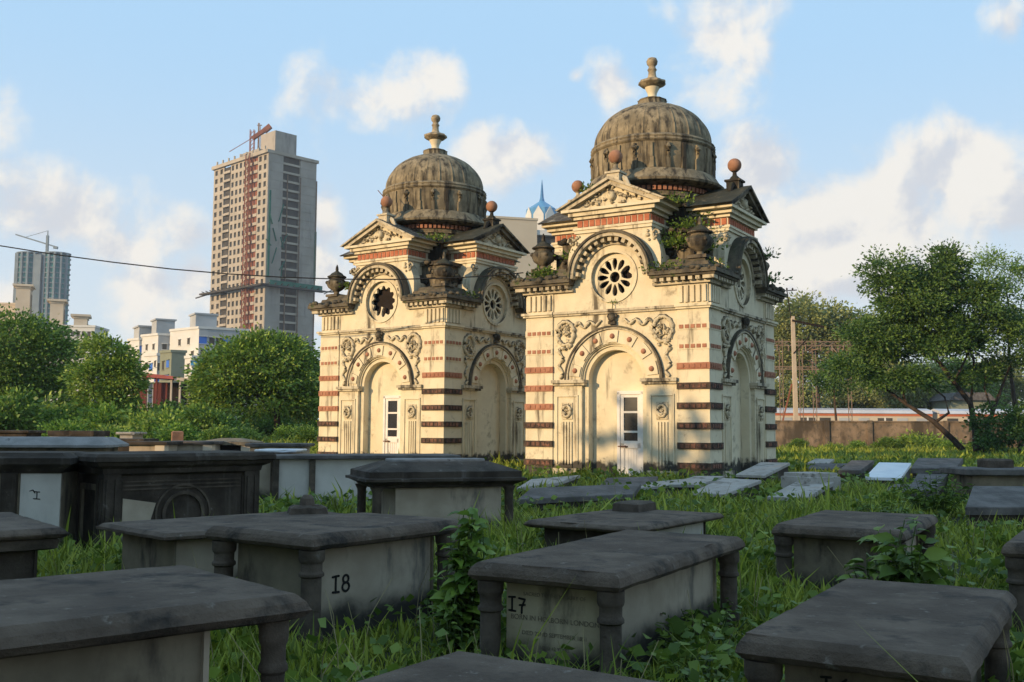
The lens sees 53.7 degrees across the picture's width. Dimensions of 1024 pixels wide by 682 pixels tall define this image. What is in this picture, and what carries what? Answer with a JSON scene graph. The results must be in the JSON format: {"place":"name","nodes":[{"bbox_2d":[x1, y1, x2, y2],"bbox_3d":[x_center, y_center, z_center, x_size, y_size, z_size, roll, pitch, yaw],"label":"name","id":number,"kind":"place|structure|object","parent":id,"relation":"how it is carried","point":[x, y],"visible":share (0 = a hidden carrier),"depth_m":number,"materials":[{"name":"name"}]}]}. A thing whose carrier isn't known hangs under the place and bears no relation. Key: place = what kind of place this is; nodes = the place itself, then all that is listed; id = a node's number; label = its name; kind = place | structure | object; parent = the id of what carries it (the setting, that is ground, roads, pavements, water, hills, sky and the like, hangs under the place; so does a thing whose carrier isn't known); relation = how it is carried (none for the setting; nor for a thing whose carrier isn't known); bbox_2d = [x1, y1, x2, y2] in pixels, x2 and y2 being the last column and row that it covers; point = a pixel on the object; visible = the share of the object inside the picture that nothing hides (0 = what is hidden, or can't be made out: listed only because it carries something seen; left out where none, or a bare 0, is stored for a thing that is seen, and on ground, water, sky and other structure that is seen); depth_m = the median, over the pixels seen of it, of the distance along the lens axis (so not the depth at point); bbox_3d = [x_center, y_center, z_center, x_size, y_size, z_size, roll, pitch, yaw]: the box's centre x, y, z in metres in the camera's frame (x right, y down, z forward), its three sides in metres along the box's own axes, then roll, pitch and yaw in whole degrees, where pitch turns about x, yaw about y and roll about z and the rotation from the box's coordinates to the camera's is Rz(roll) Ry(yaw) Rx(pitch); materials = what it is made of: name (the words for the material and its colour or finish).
{"place":"outdoors","nodes":[
{"label":"outdoors","id":0,"kind":"place"},
{"bbox_2d":[0,245,522,279],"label":"overhead cable","id":1,"kind":"object","parent":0,"point":[259,275],"visible":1,"depth_m":26.86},
{"bbox_2d":[0,0,1023,418],"label":"sky","id":2,"kind":"structure","parent":0,"point":[851,124],"materials":[{"name":"blue"}]},
{"bbox_2d":[37,434,1023,681],"bbox_3d":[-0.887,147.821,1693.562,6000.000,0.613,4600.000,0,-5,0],"label":"ground","id":3,"kind":"structure","parent":0,"point":[651,660],"depth_m":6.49,"materials":[{"name":"green plant"}]},
{"bbox_2d":[0,430,46,436],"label":"tomb","id":4,"kind":"object","parent":3,"relation":"on","point":[20,433],"visible":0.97,"depth_m":22.98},
{"bbox_2d":[13,283,35,344],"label":"apartment house","id":5,"kind":"structure","parent":3,"relation":"on","point":[24,294],"depth_m":302.87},
{"bbox_2d":[0,384,56,429],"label":"bush","id":6,"kind":"object","parent":3,"relation":"on","point":[21,411],"visible":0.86,"depth_m":45.22,"materials":[{"name":"green plant"}]},
{"bbox_2d":[0,512,69,579],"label":"table tomb","id":7,"kind":"object","parent":3,"relation":"on","point":[23,540],"visible":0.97,"depth_m":6.41,"materials":[{"name":"stone"}]},
{"bbox_2d":[13,251,70,364],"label":"netted tower","id":8,"kind":"structure","parent":3,"relation":"on","point":[47,275],"depth_m":618.53,"materials":[{"name":"blue concrete"}]},
{"bbox_2d":[0,451,84,549],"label":"chest tomb","id":9,"kind":"object","parent":3,"relation":"on","point":[41,486],"visible":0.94,"depth_m":10.07,"materials":[{"name":"black"}]},
{"bbox_2d":[7,391,80,419],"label":"bush","id":10,"kind":"object","parent":3,"relation":"on","point":[56,407],"visible":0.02,"depth_m":51.66,"materials":[{"name":"green plant"}]},
{"bbox_2d":[0,297,90,413],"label":"broad tree","id":11,"kind":"object","parent":3,"relation":"on","point":[40,341],"visible":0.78,"depth_m":54.84,"materials":[{"name":"green plant"}]},
{"bbox_2d":[28,403,80,434],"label":"bush","id":12,"kind":"object","parent":3,"relation":"on","point":[57,415],"visible":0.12,"depth_m":47.45,"materials":[{"name":"green plant"}]},
{"bbox_2d":[47,299,68,324],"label":"apartment house","id":13,"kind":"structure","parent":3,"relation":"on","point":[57,309],"depth_m":298.49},
{"bbox_2d":[35,415,90,436],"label":"bush","id":14,"kind":"object","parent":3,"relation":"on","point":[63,426],"visible":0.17,"depth_m":40.63,"materials":[{"name":"green plant"}]},
{"bbox_2d":[0,436,128,451],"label":"chest tomb","id":15,"kind":"object","parent":3,"relation":"on","point":[96,444],"visible":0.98,"depth_m":12.72,"materials":[{"name":"stone"}]},
{"bbox_2d":[45,325,109,410],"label":"apartment house","id":16,"kind":"structure","parent":3,"relation":"on","point":[88,329],"depth_m":291.99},
{"bbox_2d":[47,430,109,436],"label":"tomb","id":17,"kind":"object","parent":3,"relation":"on","point":[67,433],"visible":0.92,"depth_m":21.91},
{"bbox_2d":[57,397,137,430],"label":"bush","id":18,"kind":"object","parent":3,"relation":"on","point":[105,413],"visible":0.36,"depth_m":46.15,"materials":[{"name":"green plant"}]},
{"bbox_2d":[53,325,157,424],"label":"young tree","id":19,"kind":"object","parent":3,"relation":"on","point":[121,369],"visible":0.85,"depth_m":48.41,"materials":[{"name":"green plant"}]},
{"bbox_2d":[86,421,146,437],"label":"bush","id":20,"kind":"object","parent":3,"relation":"on","point":[113,429],"visible":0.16,"depth_m":41.17,"materials":[{"name":"green plant"}]},
{"bbox_2d":[127,325,151,395],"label":"white block","id":21,"kind":"structure","parent":3,"relation":"on","point":[139,330],"depth_m":223.81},
{"bbox_2d":[143,353,159,381],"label":"white block","id":22,"kind":"structure","parent":3,"relation":"on","point":[154,358],"depth_m":197.08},
{"bbox_2d":[125,441,182,450],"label":"tomb","id":23,"kind":"object","parent":3,"relation":"on","point":[152,445],"visible":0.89,"depth_m":17.98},
{"bbox_2d":[0,565,311,681],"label":"table tomb","id":24,"kind":"object","parent":3,"relation":"on","point":[153,624],"visible":1,"depth_m":2.95,"materials":[{"name":"stone"}]},
{"bbox_2d":[110,402,201,437],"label":"bush","id":25,"kind":"object","parent":3,"relation":"on","point":[144,422],"visible":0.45,"depth_m":45.35,"materials":[{"name":"green plant"}]},
{"bbox_2d":[140,318,176,379],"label":"white block","id":26,"kind":"structure","parent":3,"relation":"on","point":[157,340],"depth_m":219.53,"materials":[{"name":"paint"}]},
{"bbox_2d":[134,373,192,411],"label":"open shed","id":27,"kind":"structure","parent":3,"relation":"on","point":[164,391],"depth_m":105.08,"materials":[{"name":"metal"}]},
{"bbox_2d":[159,350,186,382],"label":"white block","id":28,"kind":"structure","parent":3,"relation":"on","point":[172,362],"depth_m":191.04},
{"bbox_2d":[74,450,275,549],"bbox_3d":[-3.772,1.814,11.035,2.007,1.197,1.156,5,-7,-43],"label":"carved chest tomb","id":29,"kind":"object","parent":3,"relation":"on","point":[119,486],"visible":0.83,"depth_m":10.62,"materials":[{"name":"stone"}]},
{"bbox_2d":[147,420,206,440],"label":"bush","id":30,"kind":"object","parent":3,"relation":"on","point":[190,434],"visible":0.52,"depth_m":41.41,"materials":[{"name":"green plant"}]},
{"bbox_2d":[177,441,223,450],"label":"tomb","id":31,"kind":"object","parent":3,"relation":"on","point":[197,445],"visible":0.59,"depth_m":18.97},
{"bbox_2d":[170,399,244,438],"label":"bush","id":32,"kind":"object","parent":3,"relation":"on","point":[214,416],"visible":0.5,"depth_m":45.36,"materials":[{"name":"green plant"}]},
{"bbox_2d":[169,313,249,419],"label":"white block","id":33,"kind":"structure","parent":3,"relation":"on","point":[201,330],"depth_m":213.84,"materials":[{"name":"paint"}]},
{"bbox_2d":[196,422,243,440],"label":"bush","id":34,"kind":"object","parent":3,"relation":"on","point":[216,432],"visible":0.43,"depth_m":40.63,"materials":[{"name":"green plant"}]},
{"bbox_2d":[96,511,344,577],"bbox_3d":[-2.131,1.790,8.137,1.156,0.691,2.006,-5,-7,45],"label":"table tomb","id":35,"kind":"object","parent":3,"relation":"on","point":[158,543],"visible":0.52,"depth_m":7.55,"materials":[{"name":"stone"}]},
{"bbox_2d":[287,495,327,514],"bbox_3d":[-1.809,1.764,8.879,0.363,0.817,0.321,2,-5,-20],"label":"broken pedestal","id":36,"kind":"object","parent":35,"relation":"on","point":[307,505],"visible":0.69,"depth_m":8.81,"materials":[{"name":"stone"}]},
{"bbox_2d":[206,438,263,450],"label":"tomb","id":37,"kind":"object","parent":3,"relation":"on","point":[235,444],"visible":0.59,"depth_m":19.57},
{"bbox_2d":[173,322,320,435],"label":"round tree","id":38,"kind":"object","parent":3,"relation":"on","point":[260,368],"visible":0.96,"depth_m":55.99,"materials":[{"name":"green plant"}]},
{"bbox_2d":[232,422,266,440],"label":"bush","id":39,"kind":"object","parent":3,"relation":"on","point":[245,432],"visible":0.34,"depth_m":48.88,"materials":[{"name":"green plant"}]},
{"bbox_2d":[195,130,333,416],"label":"highrise","id":40,"kind":"structure","parent":3,"relation":"on","point":[264,209],"depth_m":363.34,"materials":[{"name":"concrete"}]},
{"bbox_2d":[228,163,244,327],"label":"windows","id":41,"kind":"structure","parent":40,"relation":"in","point":[241,163],"depth_m":368.93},
{"bbox_2d":[229,123,271,151],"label":"tower crane","id":42,"kind":"object","parent":40,"relation":"on","point":[267,128],"visible":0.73,"depth_m":369.49,"materials":[{"name":"red metal"}]},
{"bbox_2d":[245,408,304,436],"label":"bush","id":43,"kind":"object","parent":3,"relation":"on","point":[266,427],"visible":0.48,"depth_m":64.60,"materials":[{"name":"green plant"}]},
{"bbox_2d":[245,443,314,453],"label":"tomb","id":44,"kind":"object","parent":3,"relation":"on","point":[253,446],"visible":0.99,"depth_m":18.37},
{"bbox_2d":[254,448,306,501],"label":"tomb","id":45,"kind":"object","parent":3,"relation":"on","point":[264,485],"visible":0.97,"depth_m":16.25,"materials":[{"name":"white stone"}]},
{"bbox_2d":[268,423,297,439],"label":"bush","id":46,"kind":"object","parent":3,"relation":"on","point":[283,433],"visible":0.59,"depth_m":51.54,"materials":[{"name":"green plant"}]},
{"bbox_2d":[290,423,318,443],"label":"bush","id":47,"kind":"object","parent":3,"relation":"on","point":[308,432],"visible":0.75,"depth_m":45.35,"materials":[{"name":"green plant"}]},
{"bbox_2d":[205,512,460,648],"bbox_3d":[-1.167,1.633,6.825,1.005,0.814,1.457,-3,-6,36],"label":"table tomb","id":48,"kind":"object","parent":3,"relation":"on","point":[357,562],"visible":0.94,"depth_m":6.51,"materials":[{"name":"stone"}]},
{"bbox_2d":[270,453,460,507],"bbox_3d":[-2.321,2.277,15.852,2.972,0.981,1.603,2,-5,-16],"label":"panel tomb","id":49,"kind":"object","parent":3,"relation":"on","point":[302,473],"visible":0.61,"depth_m":15.50,"materials":[{"name":"stone"}]},
{"bbox_2d":[308,115,530,462],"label":"domed mausoleum","id":50,"kind":"structure","parent":3,"relation":"on","point":[424,366],"depth_m":30.73,"materials":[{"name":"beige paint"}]},
{"bbox_2d":[364,280,397,322],"bbox_3d":[-3.868,-1.192,30.571,1.320,1.320,0.325,-3,-6,35],"label":"rose window","id":51,"kind":"structure","parent":50,"relation":"in","point":[383,297],"depth_m":30.69,"materials":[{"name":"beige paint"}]},
{"bbox_2d":[382,395,400,452],"bbox_3d":[-3.526,2.683,30.086,0.710,2.120,0.249,-3,-6,35],"label":"door","id":52,"kind":"structure","parent":50,"relation":"in","point":[391,403],"depth_m":30.10,"materials":[{"name":"white paint"}]},
{"bbox_2d":[482,283,508,325],"bbox_3d":[-0.620,-1.123,31.141,0.325,1.320,1.320,-3,-6,35],"label":"rose window","id":53,"kind":"structure","parent":50,"relation":"in","point":[493,303],"depth_m":31.24,"materials":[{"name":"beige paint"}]},
{"bbox_2d":[345,458,526,531],"bbox_3d":[-0.946,1.993,12.361,1.983,1.112,1.157,2,-5,-21],"label":"hip topped tomb","id":54,"kind":"object","parent":3,"relation":"on","point":[435,487],"visible":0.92,"depth_m":12.03,"materials":[{"name":"stone"}]},
{"bbox_2d":[416,587,479,655],"bbox_3d":[-0.318,1.630,5.792,0.460,0.431,0.409,0,-5,0],"label":"broadleaf weed","id":55,"kind":"object","parent":3,"relation":"on","point":[454,636],"visible":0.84,"depth_m":5.75,"materials":[{"name":"green plant"}]},
{"bbox_2d":[426,507,496,642],"bbox_3d":[-0.284,1.417,5.960,0.438,0.877,0.455,0,-5,0],"label":"broadleaf weed","id":56,"kind":"object","parent":3,"relation":"on","point":[461,580],"visible":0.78,"depth_m":5.89,"materials":[{"name":"green plant"}]},
{"bbox_2d":[357,651,658,681],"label":"table tomb","id":57,"kind":"object","parent":3,"relation":"on","point":[459,666],"visible":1,"depth_m":3.52,"materials":[{"name":"stone"}]},
{"bbox_2d":[486,215,554,297],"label":"office block","id":58,"kind":"structure","parent":3,"relation":"on","point":[526,233],"depth_m":232.18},
{"bbox_2d":[37,447,1023,681],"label":"ground weeds","id":59,"kind":"object","parent":3,"relation":"on","point":[678,625],"visible":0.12,"depth_m":6.67,"materials":[{"name":"green plant"}]},
{"bbox_2d":[50,478,1013,681],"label":"dry stalks","id":60,"kind":"object","parent":3,"relation":"on","point":[553,612],"visible":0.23,"depth_m":5.24,"materials":[{"name":"plant"}]},
{"bbox_2d":[525,182,556,229],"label":"spire tower","id":61,"kind":"structure","parent":3,"relation":"on","point":[541,210],"depth_m":420.67,"materials":[{"name":"blue glass"}]},
{"bbox_2d":[517,475,579,495],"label":"ledger slab","id":62,"kind":"structure","parent":3,"relation":"on","point":[565,480],"depth_m":19.66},
{"bbox_2d":[517,484,640,511],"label":"ledger slab","id":63,"kind":"structure","parent":3,"relation":"on","point":[577,493],"depth_m":15.99,"materials":[{"name":"stone"}]},
{"bbox_2d":[467,530,744,674],"bbox_3d":[0.654,1.586,5.976,0.875,0.724,2.084,-2,-6,29],"label":"table tomb","id":64,"kind":"object","parent":3,"relation":"on","point":[622,585],"visible":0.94,"depth_m":5.31,"materials":[{"name":"stone"}]},
{"bbox_2d":[523,500,723,546],"bbox_3d":[1.181,1.995,10.237,1.256,0.637,2.007,-3,-6,34],"label":"table tomb","id":65,"kind":"object","parent":3,"relation":"on","point":[646,515],"visible":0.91,"depth_m":9.88,"materials":[{"name":"stone"}]},
{"bbox_2d":[601,476,657,485],"bbox_3d":[2.276,2.911,19.542,2.224,0.500,0.840,4,-6,-34],"label":"doorstep slab","id":66,"kind":"structure","parent":3,"relation":"on","point":[642,481],"depth_m":19.77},
{"bbox_2d":[510,57,786,477],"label":"domed mausoleum","id":67,"kind":"structure","parent":3,"relation":"on","point":[667,369],"depth_m":25.35,"materials":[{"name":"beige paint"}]},
{"bbox_2d":[589,250,637,302],"bbox_3d":[2.582,-1.592,25.224,1.320,1.320,0.325,-3,-6,32],"label":"rose window","id":68,"kind":"structure","parent":67,"relation":"in","point":[615,274],"depth_m":25.27,"materials":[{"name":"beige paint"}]},
{"bbox_2d":[617,391,642,475],"bbox_3d":[2.934,2.284,24.759,0.710,2.120,0.249,-3,-6,32],"label":"door","id":69,"kind":"structure","parent":67,"relation":"in","point":[629,403],"depth_m":24.75,"materials":[{"name":"white paint"}]},
{"bbox_2d":[659,230,688,249],"bbox_3d":[4.020,-2.518,24.821,1.127,0.629,1.378,0,-5,0],"label":"wall plant","id":70,"kind":"object","parent":67,"relation":"on","point":[669,244],"depth_m":24.64,"materials":[{"name":"green plant"}]},
{"bbox_2d":[734,256,751,307],"bbox_3d":[5.839,-1.510,25.951,0.215,1.320,1.320,-3,-6,32],"label":"rose window","id":71,"kind":"structure","parent":67,"relation":"in","point":[740,289],"depth_m":26.23,"materials":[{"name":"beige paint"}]},
{"bbox_2d":[622,648,744,681],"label":"broadleaf weed","id":72,"kind":"object","parent":3,"relation":"on","point":[718,678],"visible":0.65,"depth_m":4.83,"materials":[{"name":"green plant"}]},
{"bbox_2d":[669,476,723,490],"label":"ledger slab","id":73,"kind":"structure","parent":3,"relation":"on","point":[706,480],"depth_m":19.89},
{"bbox_2d":[656,609,757,651],"bbox_3d":[1.125,1.698,5.869,0.733,0.319,0.799,0,-5,0],"label":"broadleaf weed","id":74,"kind":"object","parent":3,"relation":"on","point":[698,622],"visible":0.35,"depth_m":5.79,"materials":[{"name":"green plant"}]},
{"bbox_2d":[692,478,760,498],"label":"ledger slab","id":75,"kind":"structure","parent":3,"relation":"on","point":[721,486],"depth_m":17.89,"materials":[{"name":"stone"}]},
{"bbox_2d":[736,462,789,484],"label":"ledger slab","id":76,"kind":"structure","parent":3,"relation":"on","point":[764,471],"depth_m":22.02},
{"bbox_2d":[782,288,823,419],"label":"utility pole","id":77,"kind":"object","parent":3,"relation":"on","point":[793,386],"visible":0.73,"depth_m":70.07,"materials":[{"name":"wood"}]},
{"bbox_2d":[767,472,840,501],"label":"ledger slab","id":78,"kind":"structure","parent":3,"relation":"on","point":[810,482],"depth_m":18.49,"materials":[{"name":"stone"}]},
{"bbox_2d":[775,376,840,407],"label":"tree","id":79,"kind":"object","parent":3,"relation":"on","point":[808,398],"visible":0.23,"depth_m":132.34,"materials":[{"name":"green plant"}]},
{"bbox_2d":[803,349,865,420],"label":"tree","id":80,"kind":"object","parent":3,"relation":"on","point":[830,383],"visible":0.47,"depth_m":71.73,"materials":[{"name":"green plant"}]},
{"bbox_2d":[773,287,905,407],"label":"tall far tree","id":81,"kind":"object","parent":3,"relation":"on","point":[802,307],"visible":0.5,"depth_m":120.12,"materials":[{"name":"green plant"}]},
{"bbox_2d":[771,510,937,591],"bbox_3d":[2.953,1.863,8.579,1.037,0.698,1.806,-3,-6,30],"label":"table tomb","id":82,"kind":"object","parent":3,"relation":"on","point":[813,536],"visible":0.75,"depth_m":8.04,"materials":[{"name":"stone"}]},
{"bbox_2d":[838,460,873,480],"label":"ledger slab","id":83,"kind":"structure","parent":3,"relation":"on","point":[856,467],"depth_m":24.28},
{"bbox_2d":[820,380,893,407],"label":"tree","id":84,"kind":"object","parent":3,"relation":"on","point":[859,400],"visible":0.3,"depth_m":143.94,"materials":[{"name":"green plant"}]},
{"bbox_2d":[735,578,1016,681],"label":"table tomb","id":85,"kind":"object","parent":3,"relation":"on","point":[919,632],"visible":1,"depth_m":3.77,"materials":[{"name":"stone"}]},
{"bbox_2d":[850,495,914,513],"bbox_3d":[4.566,2.147,12.323,0.788,0.525,0.733,0,-5,0],"label":"broadleaf weed","id":86,"kind":"object","parent":3,"relation":"on","point":[881,505],"visible":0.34,"depth_m":12.38,"materials":[{"name":"green plant"}]},
{"bbox_2d":[865,462,910,485],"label":"ledger slab","id":87,"kind":"structure","parent":3,"relation":"on","point":[885,472],"depth_m":22.16,"materials":[{"name":"white stone"}]},
{"bbox_2d":[836,516,956,584],"bbox_3d":[2.375,1.529,6.373,0.697,0.858,0.737,0,-5,0],"label":"broadleaf weed","id":88,"kind":"object","parent":3,"relation":"on","point":[898,569],"visible":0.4,"depth_m":6.21,"materials":[{"name":"green plant"}]},
{"bbox_2d":[774,339,1023,420],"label":"railway gantry","id":89,"kind":"object","parent":3,"relation":"on","point":[832,349],"visible":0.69,"depth_m":96.16,"materials":[{"name":"metal"}]},
{"bbox_2d":[775,420,1023,447],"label":"boundary wall","id":90,"kind":"structure","parent":3,"relation":"on","point":[825,432],"depth_m":65.20,"materials":[{"name":"concrete"}]},
{"bbox_2d":[861,358,957,409],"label":"tree","id":91,"kind":"object","parent":3,"relation":"on","point":[917,402],"visible":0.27,"depth_m":135.72,"materials":[{"name":"green plant"}]},
{"bbox_2d":[817,237,1023,451],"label":"leaning tree","id":92,"kind":"object","parent":3,"relation":"on","point":[919,308],"visible":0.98,"depth_m":51.56,"materials":[{"name":"green plant"}]},
{"bbox_2d":[892,428,955,449],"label":"bush","id":93,"kind":"object","parent":3,"relation":"on","point":[909,440],"visible":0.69,"depth_m":63.22,"materials":[{"name":"green plant"}]},
{"bbox_2d":[908,474,947,504],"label":"ledger slab","id":94,"kind":"structure","parent":3,"relation":"on","point":[918,477],"depth_m":16.87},
{"bbox_2d":[895,469,974,516],"bbox_3d":[6.023,2.187,14.400,1.093,0.723,0.946,-3,-6,35],"label":"broadleaf weed","id":95,"kind":"object","parent":3,"relation":"on","point":[926,501],"visible":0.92,"depth_m":14.28,"materials":[{"name":"green plant"}]},
{"bbox_2d":[910,458,962,479],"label":"ledger slab","id":96,"kind":"structure","parent":3,"relation":"on","point":[921,465],"depth_m":23.67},
{"bbox_2d":[926,392,994,408],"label":"shed","id":97,"kind":"structure","parent":3,"relation":"on","point":[955,400],"depth_m":127.83,"materials":[{"name":"metal"}]},
{"bbox_2d":[923,353,1010,408],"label":"tree","id":98,"kind":"object","parent":3,"relation":"on","point":[992,391],"visible":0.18,"depth_m":138.91,"materials":[{"name":"green plant"}]},
{"bbox_2d":[939,458,1023,498],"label":"chest tomb","id":99,"kind":"object","parent":3,"relation":"on","point":[993,472],"visible":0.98,"depth_m":16.98,"materials":[{"name":"stone"}]},
{"bbox_2d":[959,397,1023,453],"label":"creeper bush","id":100,"kind":"object","parent":3,"relation":"on","point":[1013,426],"visible":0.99,"depth_m":49.83,"materials":[{"name":"green plant"}]},
{"bbox_2d":[964,243,1023,449],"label":"feathery tree","id":101,"kind":"object","parent":3,"relation":"on","point":[1016,269],"visible":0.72,"depth_m":56.18,"materials":[{"name":"green plant"}]},
{"bbox_2d":[965,486,1023,527],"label":"ledger slab","id":102,"kind":"structure","parent":3,"relation":"on","point":[1006,501],"depth_m":12.81,"materials":[{"name":"stone"}]},
{"bbox_2d":[975,351,1023,408],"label":"tree","id":103,"kind":"object","parent":3,"relation":"on","point":[1019,384],"visible":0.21,"depth_m":147.31,"materials":[{"name":"green plant"}]},
{"bbox_2d":[1001,529,1023,634],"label":"table tomb","id":104,"kind":"object","parent":3,"relation":"on","point":[1012,551],"visible":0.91,"depth_m":6.20,"materials":[{"name":"stone"}]},
{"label":"railway track bed","id":105,"kind":"structure","parent":3,"relation":"on","visible":0},
{"bbox_2d":[775,408,932,420],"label":"railway carriage","id":106,"kind":"object","parent":105,"relation":"on","point":[873,414],"visible":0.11,"depth_m":117.69,"materials":[{"name":"metal"}]},
{"bbox_2d":[932,409,1023,420],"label":"railway carriage","id":107,"kind":"object","parent":105,"relation":"on","point":[956,414],"visible":0.06,"depth_m":117.71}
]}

